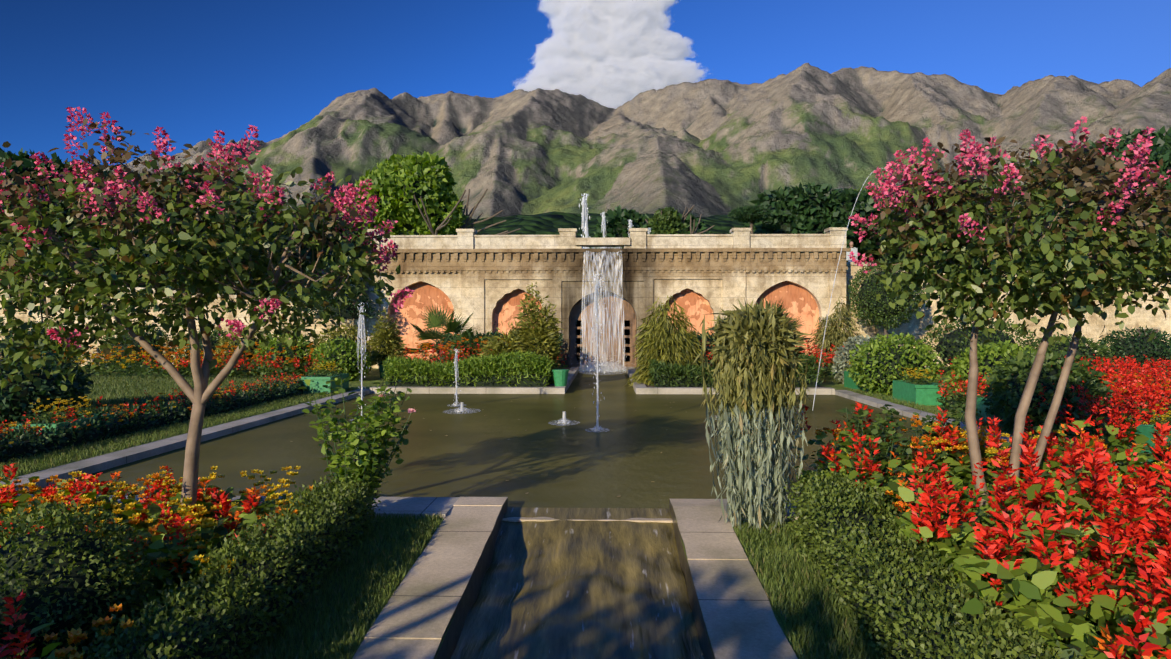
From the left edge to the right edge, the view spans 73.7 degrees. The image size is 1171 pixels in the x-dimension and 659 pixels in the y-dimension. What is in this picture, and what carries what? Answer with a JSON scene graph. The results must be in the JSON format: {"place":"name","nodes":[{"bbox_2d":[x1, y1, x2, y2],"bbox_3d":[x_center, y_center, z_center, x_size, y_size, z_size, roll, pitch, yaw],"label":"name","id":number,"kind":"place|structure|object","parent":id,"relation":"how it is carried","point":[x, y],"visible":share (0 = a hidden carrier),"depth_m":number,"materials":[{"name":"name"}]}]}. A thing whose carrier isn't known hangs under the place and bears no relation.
{"place":"outdoors","nodes":[
{"label":"outdoors","id":0,"kind":"place"},
{"bbox_2d":[0,471,275,572],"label":"flowers","id":1,"kind":"object","parent":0,"point":[236,516],"visible":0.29,"depth_m":6.19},
{"bbox_2d":[6,341,319,377],"bbox_3d":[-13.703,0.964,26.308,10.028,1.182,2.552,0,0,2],"label":"flower bed","id":2,"kind":"object","parent":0,"point":[143,360],"depth_m":26.04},
{"bbox_2d":[48,375,300,413],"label":"lawn","id":3,"kind":"structure","parent":0,"point":[114,390],"depth_m":20.50,"materials":[{"name":"plant"}]},
{"bbox_2d":[351,151,519,234],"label":"tree","id":4,"kind":"object","parent":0,"point":[384,177],"depth_m":45.96,"materials":[{"name":"plant"}]},
{"bbox_2d":[32,370,1003,507],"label":"pool water","id":5,"kind":"structure","parent":0,"point":[491,447],"depth_m":11.56,"materials":[{"name":"liquid"}]},
{"bbox_2d":[357,306,365,415],"bbox_3d":[-4.344,0.652,15.141,0.173,2.207,0.186,0,0,2],"label":"fountain jet","id":6,"kind":"object","parent":5,"relation":"on","point":[360,327],"visible":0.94,"depth_m":15.13,"materials":[{"name":"white liquid"}]},
{"bbox_2d":[591,278,603,430],"bbox_3d":[0.212,0.436,13.611,0.220,2.656,0.154,0,0,2],"label":"fountain jet","id":7,"kind":"object","parent":5,"relation":"on","point":[594,335],"visible":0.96,"depth_m":13.60,"materials":[{"name":"white liquid"}]},
{"bbox_2d":[2,367,1134,658],"bbox_3d":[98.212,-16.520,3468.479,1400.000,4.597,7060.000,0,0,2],"label":"ground","id":8,"kind":"structure","parent":0,"point":[374,377],"depth_m":6.41,"materials":[{"name":"green plant"}]},
{"bbox_2d":[0,341,93,431],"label":"shrub","id":9,"kind":"object","parent":8,"relation":"on","point":[80,389],"depth_m":12.46,"materials":[{"name":"plant"}]},
{"bbox_2d":[11,414,113,434],"bbox_3d":[-7.767,1.515,11.676,0.660,0.362,1.330,0,0,2],"label":"green trough","id":10,"kind":"object","parent":8,"relation":"on","point":[94,417],"visible":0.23,"depth_m":11.42,"materials":[{"name":"paint"}]},
{"bbox_2d":[24,396,98,422],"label":"flowers","id":11,"kind":"object","parent":10,"relation":"in","point":[50,416],"depth_m":11.40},
{"bbox_2d":[99,320,175,372],"bbox_3d":[-16.890,0.730,29.395,2.751,2.254,2.912,0,0,2],"label":"shrub","id":12,"kind":"object","parent":8,"relation":"on","point":[166,336],"depth_m":28.82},
{"bbox_2d":[0,385,302,462],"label":"hedge row","id":13,"kind":"object","parent":8,"relation":"on","point":[23,448],"depth_m":12.05,"materials":[{"name":"green plant"}]},
{"bbox_2d":[3,376,296,458],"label":"flowers","id":14,"kind":"object","parent":13,"relation":"on","point":[85,411],"depth_m":12.09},
{"bbox_2d":[0,371,300,455],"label":"flowers","id":15,"kind":"object","parent":13,"relation":"on","point":[172,397],"depth_m":13.19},
{"bbox_2d":[0,374,310,451],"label":"flowers","id":16,"kind":"object","parent":13,"relation":"on","point":[23,426],"depth_m":12.53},
{"bbox_2d":[0,373,312,461],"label":"hedge leaves","id":17,"kind":"object","parent":8,"relation":"on","point":[132,407],"visible":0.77,"depth_m":12.92,"materials":[{"name":"plant"}]},
{"bbox_2d":[0,387,355,480],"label":"poolside grass","id":18,"kind":"structure","parent":8,"relation":"on","point":[151,433],"depth_m":11.75,"materials":[{"name":"plant"}]},
{"bbox_2d":[172,327,232,372],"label":"shrub","id":19,"kind":"object","parent":8,"relation":"on","point":[215,333],"depth_m":28.31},
{"bbox_2d":[62,473,384,658],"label":"box hedge","id":20,"kind":"object","parent":8,"relation":"on","point":[256,539],"visible":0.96,"depth_m":4.84,"materials":[{"name":"green plant"}]},
{"bbox_2d":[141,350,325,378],"bbox_3d":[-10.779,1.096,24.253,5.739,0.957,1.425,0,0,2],"label":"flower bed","id":21,"kind":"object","parent":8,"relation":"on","point":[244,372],"depth_m":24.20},
{"bbox_2d":[212,325,270,375],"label":"shrub","id":22,"kind":"object","parent":8,"relation":"on","point":[226,340],"depth_m":27.18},
{"bbox_2d":[252,331,313,376],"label":"shrub","id":23,"kind":"object","parent":8,"relation":"on","point":[301,340],"depth_m":26.23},
{"bbox_2d":[301,373,348,394],"bbox_3d":[-6.770,1.418,20.400,0.760,0.452,1.430,0,0,2],"label":"green trough","id":24,"kind":"object","parent":8,"relation":"on","point":[317,383],"visible":0.67,"depth_m":19.72,"materials":[{"name":"paint"}]},
{"bbox_2d":[301,262,380,318],"bbox_3d":[-9.695,-1.539,30.769,3.423,2.244,3.430,0,0,2],"label":"tree","id":25,"kind":"object","parent":8,"relation":"on","point":[349,303],"depth_m":30.17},
{"bbox_2d":[239,511,442,658],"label":"grass strip","id":26,"kind":"object","parent":8,"relation":"on","point":[392,567],"depth_m":5.41,"materials":[{"name":"plant"}]},
{"bbox_2d":[311,337,372,380],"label":"shrub","id":27,"kind":"object","parent":8,"relation":"on","point":[352,344],"depth_m":24.20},
{"bbox_2d":[310,324,374,376],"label":"shrub","id":28,"kind":"object","parent":8,"relation":"on","point":[354,332],"depth_m":26.84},
{"bbox_2d":[298,373,411,504],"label":"shrub leaves","id":29,"kind":"object","parent":8,"relation":"on","point":[353,434],"visible":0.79,"depth_m":6.89,"materials":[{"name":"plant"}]},
{"bbox_2d":[16,211,745,304],"bbox_3d":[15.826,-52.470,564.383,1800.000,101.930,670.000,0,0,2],"label":"background trees","id":30,"kind":"object","parent":8,"relation":"on","point":[549,223],"visible":0.02,"depth_m":428.47,"materials":[{"name":"plant"}]},
{"bbox_2d":[0,497,1132,658],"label":"bed soil","id":31,"kind":"structure","parent":8,"relation":"on","point":[39,650],"depth_m":4.86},
{"bbox_2d":[0,528,120,649],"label":"box ball","id":32,"kind":"object","parent":31,"relation":"on","point":[70,589],"visible":0.48,"depth_m":4.38,"materials":[{"name":"green plant"}]},
{"bbox_2d":[0,496,156,658],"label":"box ball","id":33,"kind":"object","parent":31,"relation":"on","point":[72,523],"visible":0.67,"depth_m":4.47,"materials":[{"name":"green plant"}]},
{"bbox_2d":[0,524,214,658],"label":"salvia leaves","id":34,"kind":"object","parent":31,"relation":"on","point":[152,552],"visible":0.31,"depth_m":5.09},
{"bbox_2d":[0,494,187,658],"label":"red flowers","id":35,"kind":"object","parent":34,"relation":"attached to","point":[11,611],"visible":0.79,"depth_m":3.69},
{"bbox_2d":[0,489,267,656],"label":"marigold leaves","id":36,"kind":"object","parent":31,"relation":"on","point":[175,579],"visible":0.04,"depth_m":6.17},
{"bbox_2d":[0,466,312,658],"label":"flowers","id":37,"kind":"object","parent":36,"relation":"attached to","point":[76,636],"visible":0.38,"depth_m":5.94,"materials":[{"name":"plant"}]},
{"bbox_2d":[0,463,272,658],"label":"salvia","id":38,"kind":"object","parent":31,"relation":"on","point":[248,519],"depth_m":6.29,"materials":[{"name":"plant"}]},
{"bbox_2d":[3,481,276,600],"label":"salvia leaves","id":39,"kind":"object","parent":31,"relation":"on","point":[221,530],"visible":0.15,"depth_m":5.69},
{"bbox_2d":[0,485,306,614],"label":"bed leaves","id":40,"kind":"object","parent":31,"relation":"on","point":[160,573],"visible":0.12,"depth_m":5.57,"materials":[{"name":"plant"}]},
{"bbox_2d":[0,466,308,596],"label":"flowers","id":41,"kind":"object","parent":31,"relation":"on","point":[209,521],"visible":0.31,"depth_m":6.34,"materials":[{"name":"plant"}]},
{"bbox_2d":[24,174,297,518],"bbox_3d":[-3.402,0.248,6.199,2.111,3.139,1.120,0,0,-11],"label":"tree trunk","id":42,"kind":"object","parent":31,"relation":"on","point":[200,394],"visible":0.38,"depth_m":6.37,"materials":[{"name":"brown plant"}]},
{"bbox_2d":[0,160,366,357],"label":"crape myrtle twigs","id":43,"kind":"object","parent":42,"relation":"on","point":[270,264],"visible":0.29,"depth_m":6.20,"materials":[{"name":"wood"}]},
{"bbox_2d":[0,154,400,391],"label":"crape myrtle leaves","id":44,"kind":"object","parent":42,"relation":"attached to","point":[217,247],"visible":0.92,"depth_m":6.03,"materials":[{"name":"green plant"}]},
{"bbox_2d":[0,118,390,273],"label":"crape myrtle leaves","id":45,"kind":"object","parent":44,"relation":"on","point":[92,159],"visible":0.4,"depth_m":6.04,"materials":[{"name":"plant"}]},
{"bbox_2d":[0,107,413,347],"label":"pink blossoms","id":46,"kind":"object","parent":44,"relation":"on","point":[238,324],"visible":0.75,"depth_m":6.06,"materials":[{"name":"plant"}]},
{"bbox_2d":[846,407,966,475],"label":"plant stems","id":47,"kind":"object","parent":31,"relation":"on","point":[884,441],"visible":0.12,"depth_m":7.33,"materials":[{"name":"green"}]},
{"bbox_2d":[836,404,915,491],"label":"plant leaves","id":48,"kind":"object","parent":47,"relation":"on","point":[874,431],"visible":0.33,"depth_m":7.31,"materials":[{"name":"plant"}]},
{"bbox_2d":[909,406,965,467],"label":"leafy shrub leaves","id":49,"kind":"object","parent":31,"relation":"on","point":[955,422],"depth_m":8.07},
{"bbox_2d":[792,395,1170,658],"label":"red salvia","id":50,"kind":"object","parent":31,"relation":"on","point":[973,568],"depth_m":5.71,"materials":[{"name":"plant"}]},
{"bbox_2d":[799,441,1169,658],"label":"bed leaves","id":51,"kind":"object","parent":31,"relation":"on","point":[984,518],"visible":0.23,"depth_m":6.14,"materials":[{"name":"plant"}]},
{"bbox_2d":[815,415,1170,520],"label":"red flowers","id":52,"kind":"object","parent":51,"relation":"attached to","point":[913,418],"visible":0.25,"depth_m":7.62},
{"bbox_2d":[846,423,1160,494],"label":"red flowers","id":53,"kind":"object","parent":51,"relation":"attached to","point":[984,439],"visible":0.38,"depth_m":7.65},
{"bbox_2d":[827,430,1170,658],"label":"flowers","id":54,"kind":"object","parent":31,"relation":"on","point":[893,486],"visible":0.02,"depth_m":7.08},
{"bbox_2d":[830,417,1170,658],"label":"red flowers","id":55,"kind":"object","parent":54,"relation":"attached to","point":[1102,648],"visible":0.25,"depth_m":6.30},
{"bbox_2d":[898,466,1170,658],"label":"salvia leaves","id":56,"kind":"object","parent":31,"relation":"on","point":[963,533],"visible":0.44,"depth_m":4.33,"materials":[{"name":"plant"}]},
{"bbox_2d":[916,415,1170,658],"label":"red flowers","id":57,"kind":"object","parent":56,"relation":"attached to","point":[1158,571],"visible":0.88,"depth_m":4.65,"materials":[{"name":"plant"}]},
{"bbox_2d":[953,216,1142,539],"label":"tree trunks","id":58,"kind":"object","parent":31,"relation":"on","point":[1019,420],"visible":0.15,"depth_m":6.33,"materials":[{"name":"brown plant"}]},
{"bbox_2d":[892,168,1170,313],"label":"tree branches","id":59,"kind":"object","parent":58,"relation":"on","point":[1048,227],"visible":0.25,"depth_m":6.13,"materials":[{"name":"brown plant"}]},
{"bbox_2d":[847,140,1170,361],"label":"crape myrtle leaves","id":60,"kind":"object","parent":59,"relation":"attached to","point":[1082,276],"visible":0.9,"depth_m":5.84,"materials":[{"name":"green plant"}]},
{"bbox_2d":[847,116,1170,277],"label":"pink blossoms","id":61,"kind":"object","parent":60,"relation":"on","point":[973,149],"visible":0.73,"depth_m":5.97,"materials":[{"name":"plant"}]},
{"bbox_2d":[860,128,1170,274],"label":"blossoms","id":62,"kind":"object","parent":60,"relation":"on","point":[1086,187],"visible":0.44,"depth_m":5.82,"materials":[{"name":"plant"}]},
{"bbox_2d":[0,367,1142,658],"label":"pool kerbs and chute slabs","id":63,"kind":"structure","parent":8,"relation":"on","point":[438,591],"depth_m":6.15,"materials":[{"name":"stone"}]},
{"bbox_2d":[451,507,703,658],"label":"chute water","id":64,"kind":"structure","parent":63,"relation":"in","point":[564,586],"depth_m":6.12,"materials":[{"name":"liquid"}]},
{"bbox_2d":[0,262,1170,366],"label":"side wall","id":65,"kind":"structure","parent":8,"relation":"on","point":[1093,328],"depth_m":31.83,"materials":[{"name":"stone"}]},
{"bbox_2d":[364,248,850,369],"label":"terrace wall","id":66,"kind":"structure","parent":8,"relation":"on","point":[487,288],"depth_m":31.49,"materials":[{"name":"stone"}]},
{"bbox_2d":[580,247,625,371],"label":"waterfall","id":67,"kind":"structure","parent":66,"relation":"attached to","point":[607,316],"depth_m":31.02,"materials":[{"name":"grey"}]},
{"bbox_2d":[378,362,836,385],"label":"green pots","id":68,"kind":"object","parent":8,"relation":"on","point":[560,376],"visible":0.42,"depth_m":21.41,"materials":[{"name":"paint"}]},
{"bbox_2d":[368,308,406,365],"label":"potted shrub","id":69,"kind":"object","parent":68,"relation":"on","point":[381,334],"visible":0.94,"depth_m":25.89,"materials":[{"name":"green plant"}]},
{"bbox_2d":[704,398,810,529],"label":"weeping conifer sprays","id":70,"kind":"object","parent":8,"relation":"on","point":[756,452],"visible":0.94,"depth_m":6.78,"materials":[{"name":"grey plant"}]},
{"bbox_2d":[693,296,810,428],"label":"weeping conifer sprays","id":71,"kind":"object","parent":70,"relation":"on","point":[754,350],"visible":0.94,"depth_m":6.75,"materials":[{"name":"green plant"}]},
{"bbox_2d":[734,520,890,658],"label":"grass strip","id":72,"kind":"object","parent":8,"relation":"on","point":[769,567],"depth_m":5.29,"materials":[{"name":"plant"}]},
{"bbox_2d":[831,335,878,383],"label":"shrub","id":73,"kind":"object","parent":8,"relation":"on","point":[839,366],"depth_m":23.12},
{"bbox_2d":[845,332,943,395],"bbox_3d":[7.723,0.974,19.686,2.401,1.842,2.333,0,0,2],"label":"shrub","id":74,"kind":"object","parent":8,"relation":"on","point":[861,379],"depth_m":19.21,"materials":[{"name":"plant"}]},
{"bbox_2d":[800,486,1020,658],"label":"box hedge","id":75,"kind":"object","parent":8,"relation":"on","point":[929,579],"visible":0.03,"depth_m":4.77,"materials":[{"name":"green plant"}]},
{"bbox_2d":[893,380,945,404],"bbox_3d":[7.587,1.433,17.792,0.710,0.452,1.430,0,0,2],"label":"green trough","id":76,"kind":"object","parent":8,"relation":"on","point":[924,394],"visible":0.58,"depth_m":17.12,"materials":[{"name":"paint"}]},
{"bbox_2d":[779,467,1083,658],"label":"box hedge","id":77,"kind":"object","parent":8,"relation":"on","point":[858,495],"visible":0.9,"depth_m":4.69,"materials":[{"name":"green plant"}]},
{"bbox_2d":[918,317,1040,375],"bbox_3d":[12.998,0.687,26.177,3.798,2.450,3.847,0,0,2],"label":"shrub","id":78,"kind":"object","parent":8,"relation":"on","point":[951,329],"depth_m":25.44,"materials":[{"name":"plant"}]},
{"bbox_2d":[848,388,1114,454],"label":"poolside grass","id":79,"kind":"structure","parent":8,"relation":"on","point":[904,402],"depth_m":16.28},
{"bbox_2d":[943,339,1036,408],"bbox_3d":[8.582,1.063,16.168,2.220,1.745,2.141,0,0,2],"label":"shrub","id":80,"kind":"object","parent":8,"relation":"on","point":[990,350],"depth_m":15.96,"materials":[{"name":"plant"}]},
{"bbox_2d":[924,366,1169,383],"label":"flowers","id":81,"kind":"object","parent":8,"relation":"on","point":[943,377],"depth_m":25.57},
{"bbox_2d":[804,343,848,378],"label":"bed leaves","id":82,"kind":"object","parent":81,"relation":"on","point":[828,368],"depth_m":25.03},
{"bbox_2d":[805,296,863,365],"bbox_3d":[8.945,0.146,27.603,1.950,2.689,2.042,0,0,-28],"label":"olive shrub","id":83,"kind":"object","parent":82,"relation":"on","point":[835,325],"visible":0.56,"depth_m":27.33,"materials":[{"name":"green plant"}]},
{"bbox_2d":[1022,332,1115,371],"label":"shrub","id":84,"kind":"object","parent":81,"relation":"on","point":[1091,344],"depth_m":26.20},
{"bbox_2d":[1096,326,1170,371],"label":"shrub","id":85,"kind":"object","parent":81,"relation":"on","point":[1158,336],"depth_m":27.75,"materials":[{"name":"plant"}]},
{"bbox_2d":[980,347,1117,437],"bbox_3d":[7.473,1.089,12.715,1.868,1.621,1.839,0,0,2],"label":"shrub","id":86,"kind":"object","parent":8,"relation":"on","point":[1014,367],"depth_m":12.34,"materials":[{"name":"plant"}]},
{"bbox_2d":[935,381,1170,445],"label":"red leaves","id":87,"kind":"object","parent":8,"relation":"on","point":[962,401],"visible":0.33,"depth_m":11.88,"materials":[{"name":"plant"}]},
{"bbox_2d":[936,369,1170,430],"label":"red blooms","id":88,"kind":"object","parent":87,"relation":"on","point":[1153,395],"visible":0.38,"depth_m":12.06,"materials":[{"name":"plant"}]},
{"bbox_2d":[1083,366,1170,389],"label":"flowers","id":89,"kind":"object","parent":8,"relation":"on","point":[1153,377],"visible":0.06,"depth_m":19.34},
{"bbox_2d":[948,354,1170,384],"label":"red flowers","id":90,"kind":"object","parent":89,"relation":"on","point":[1130,365],"visible":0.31,"depth_m":18.89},
{"bbox_2d":[1135,424,1170,462],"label":"green trough","id":91,"kind":"object","parent":8,"relation":"on","point":[1145,429],"visible":0.12,"depth_m":9.70,"materials":[{"name":"paint"}]},
{"bbox_2d":[0,0,1170,164],"label":"sky","id":92,"kind":"structure","parent":0,"point":[191,69],"materials":[{"name":"blue"}]},
{"bbox_2d":[378,367,826,387],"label":"bed soil","id":93,"kind":"structure","parent":0,"point":[552,385],"depth_m":21.73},
{"bbox_2d":[400,302,480,353],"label":"fan palm fronds","id":94,"kind":"object","parent":93,"relation":"on","point":[437,319],"visible":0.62,"depth_m":25.81,"materials":[{"name":"green plant"}]},
{"bbox_2d":[439,329,494,362],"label":"flowering plant","id":95,"kind":"object","parent":93,"relation":"on","point":[471,351],"visible":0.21,"depth_m":24.20,"materials":[{"name":"green plant"}]},
{"bbox_2d":[382,349,555,386],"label":"bed greens","id":96,"kind":"object","parent":93,"relation":"on","point":[481,365],"depth_m":21.66,"materials":[{"name":"plant"}]},
{"bbox_2d":[476,321,532,373],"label":"gold shrub","id":97,"kind":"object","parent":93,"relation":"on","point":[499,345],"depth_m":22.66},
{"bbox_2d":[510,282,563,383],"bbox_3d":[-1.498,0.118,23.135,1.846,3.143,1.921,0,0,2],"label":"gold shrub","id":98,"kind":"object","parent":93,"relation":"on","point":[541,331],"visible":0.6,"depth_m":22.89,"materials":[{"name":"green plant"}]},
{"bbox_2d":[628,296,708,386],"bbox_3d":[2.373,0.424,22.772,2.269,2.920,2.531,0,0,-24],"label":"shrub","id":99,"kind":"object","parent":93,"relation":"on","point":[677,339],"visible":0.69,"depth_m":22.47,"materials":[{"name":"green plant"}]},
{"bbox_2d":[646,352,823,386],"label":"bed greens","id":100,"kind":"object","parent":93,"relation":"on","point":[675,369],"depth_m":21.45,"materials":[{"name":"plant"}]},
{"bbox_2d":[366,227,847,248],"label":"parapet wall","id":101,"kind":"structure","parent":0,"point":[832,237],"depth_m":31.37,"materials":[{"name":"stone"}]},
{"bbox_2d":[103,63,1170,218],"bbox_3d":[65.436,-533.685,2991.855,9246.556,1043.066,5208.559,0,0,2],"label":"mountain range","id":102,"kind":"structure","parent":0,"point":[709,147],"depth_m":2230.99,"materials":[{"name":"stone"}]},
{"bbox_2d":[645,205,714,233],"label":"bare branches","id":103,"kind":"object","parent":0,"point":[684,217],"visible":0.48,"depth_m":58.84,"materials":[{"name":"brown plant"}]},
{"bbox_2d":[647,206,686,233],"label":"bush","id":104,"kind":"object","parent":103,"relation":"attached to","point":[671,224],"depth_m":58.75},
{"bbox_2d":[846,257,927,330],"bbox_3d":[11.511,-1.363,30.117,3.008,2.848,2.944,0,0,2],"label":"topiary crown","id":105,"kind":"object","parent":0,"point":[856,285],"depth_m":29.56},
{"bbox_3d":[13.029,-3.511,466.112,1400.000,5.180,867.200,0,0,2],"label":"upper terrace lawn","id":106,"kind":"structure","parent":0,"visible":0},
{"bbox_2d":[0,148,142,269],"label":"tree foliage","id":107,"kind":"object","parent":106,"relation":"on","point":[26,160],"depth_m":46.74,"materials":[{"name":"plant"}]},
{"bbox_2d":[127,163,279,264],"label":"tree foliage","id":108,"kind":"object","parent":106,"relation":"on","point":[135,232],"depth_m":51.74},
{"bbox_2d":[276,190,400,280],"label":"tree foliage","id":109,"kind":"object","parent":106,"relation":"on","point":[303,252],"depth_m":58.65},
{"bbox_2d":[591,205,648,248],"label":"tree","id":110,"kind":"object","parent":106,"relation":"on","point":[618,216],"depth_m":94.89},
{"bbox_2d":[727,204,773,233],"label":"tree","id":111,"kind":"object","parent":106,"relation":"on","point":[767,213],"depth_m":48.97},
{"bbox_2d":[744,182,893,256],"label":"tree","id":112,"kind":"object","parent":106,"relation":"on","point":[797,218],"depth_m":51.38,"materials":[{"name":"plant"}]},
{"bbox_2d":[844,185,909,262],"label":"tree","id":113,"kind":"object","parent":106,"relation":"on","point":[868,234],"depth_m":55.93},
{"bbox_2d":[1040,139,1170,254],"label":"tree","id":114,"kind":"object","parent":106,"relation":"on","point":[1155,157],"depth_m":45.74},
{"bbox_2d":[1104,126,1170,152],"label":"tree","id":115,"kind":"object","parent":106,"relation":"on","point":[1159,139],"depth_m":53.71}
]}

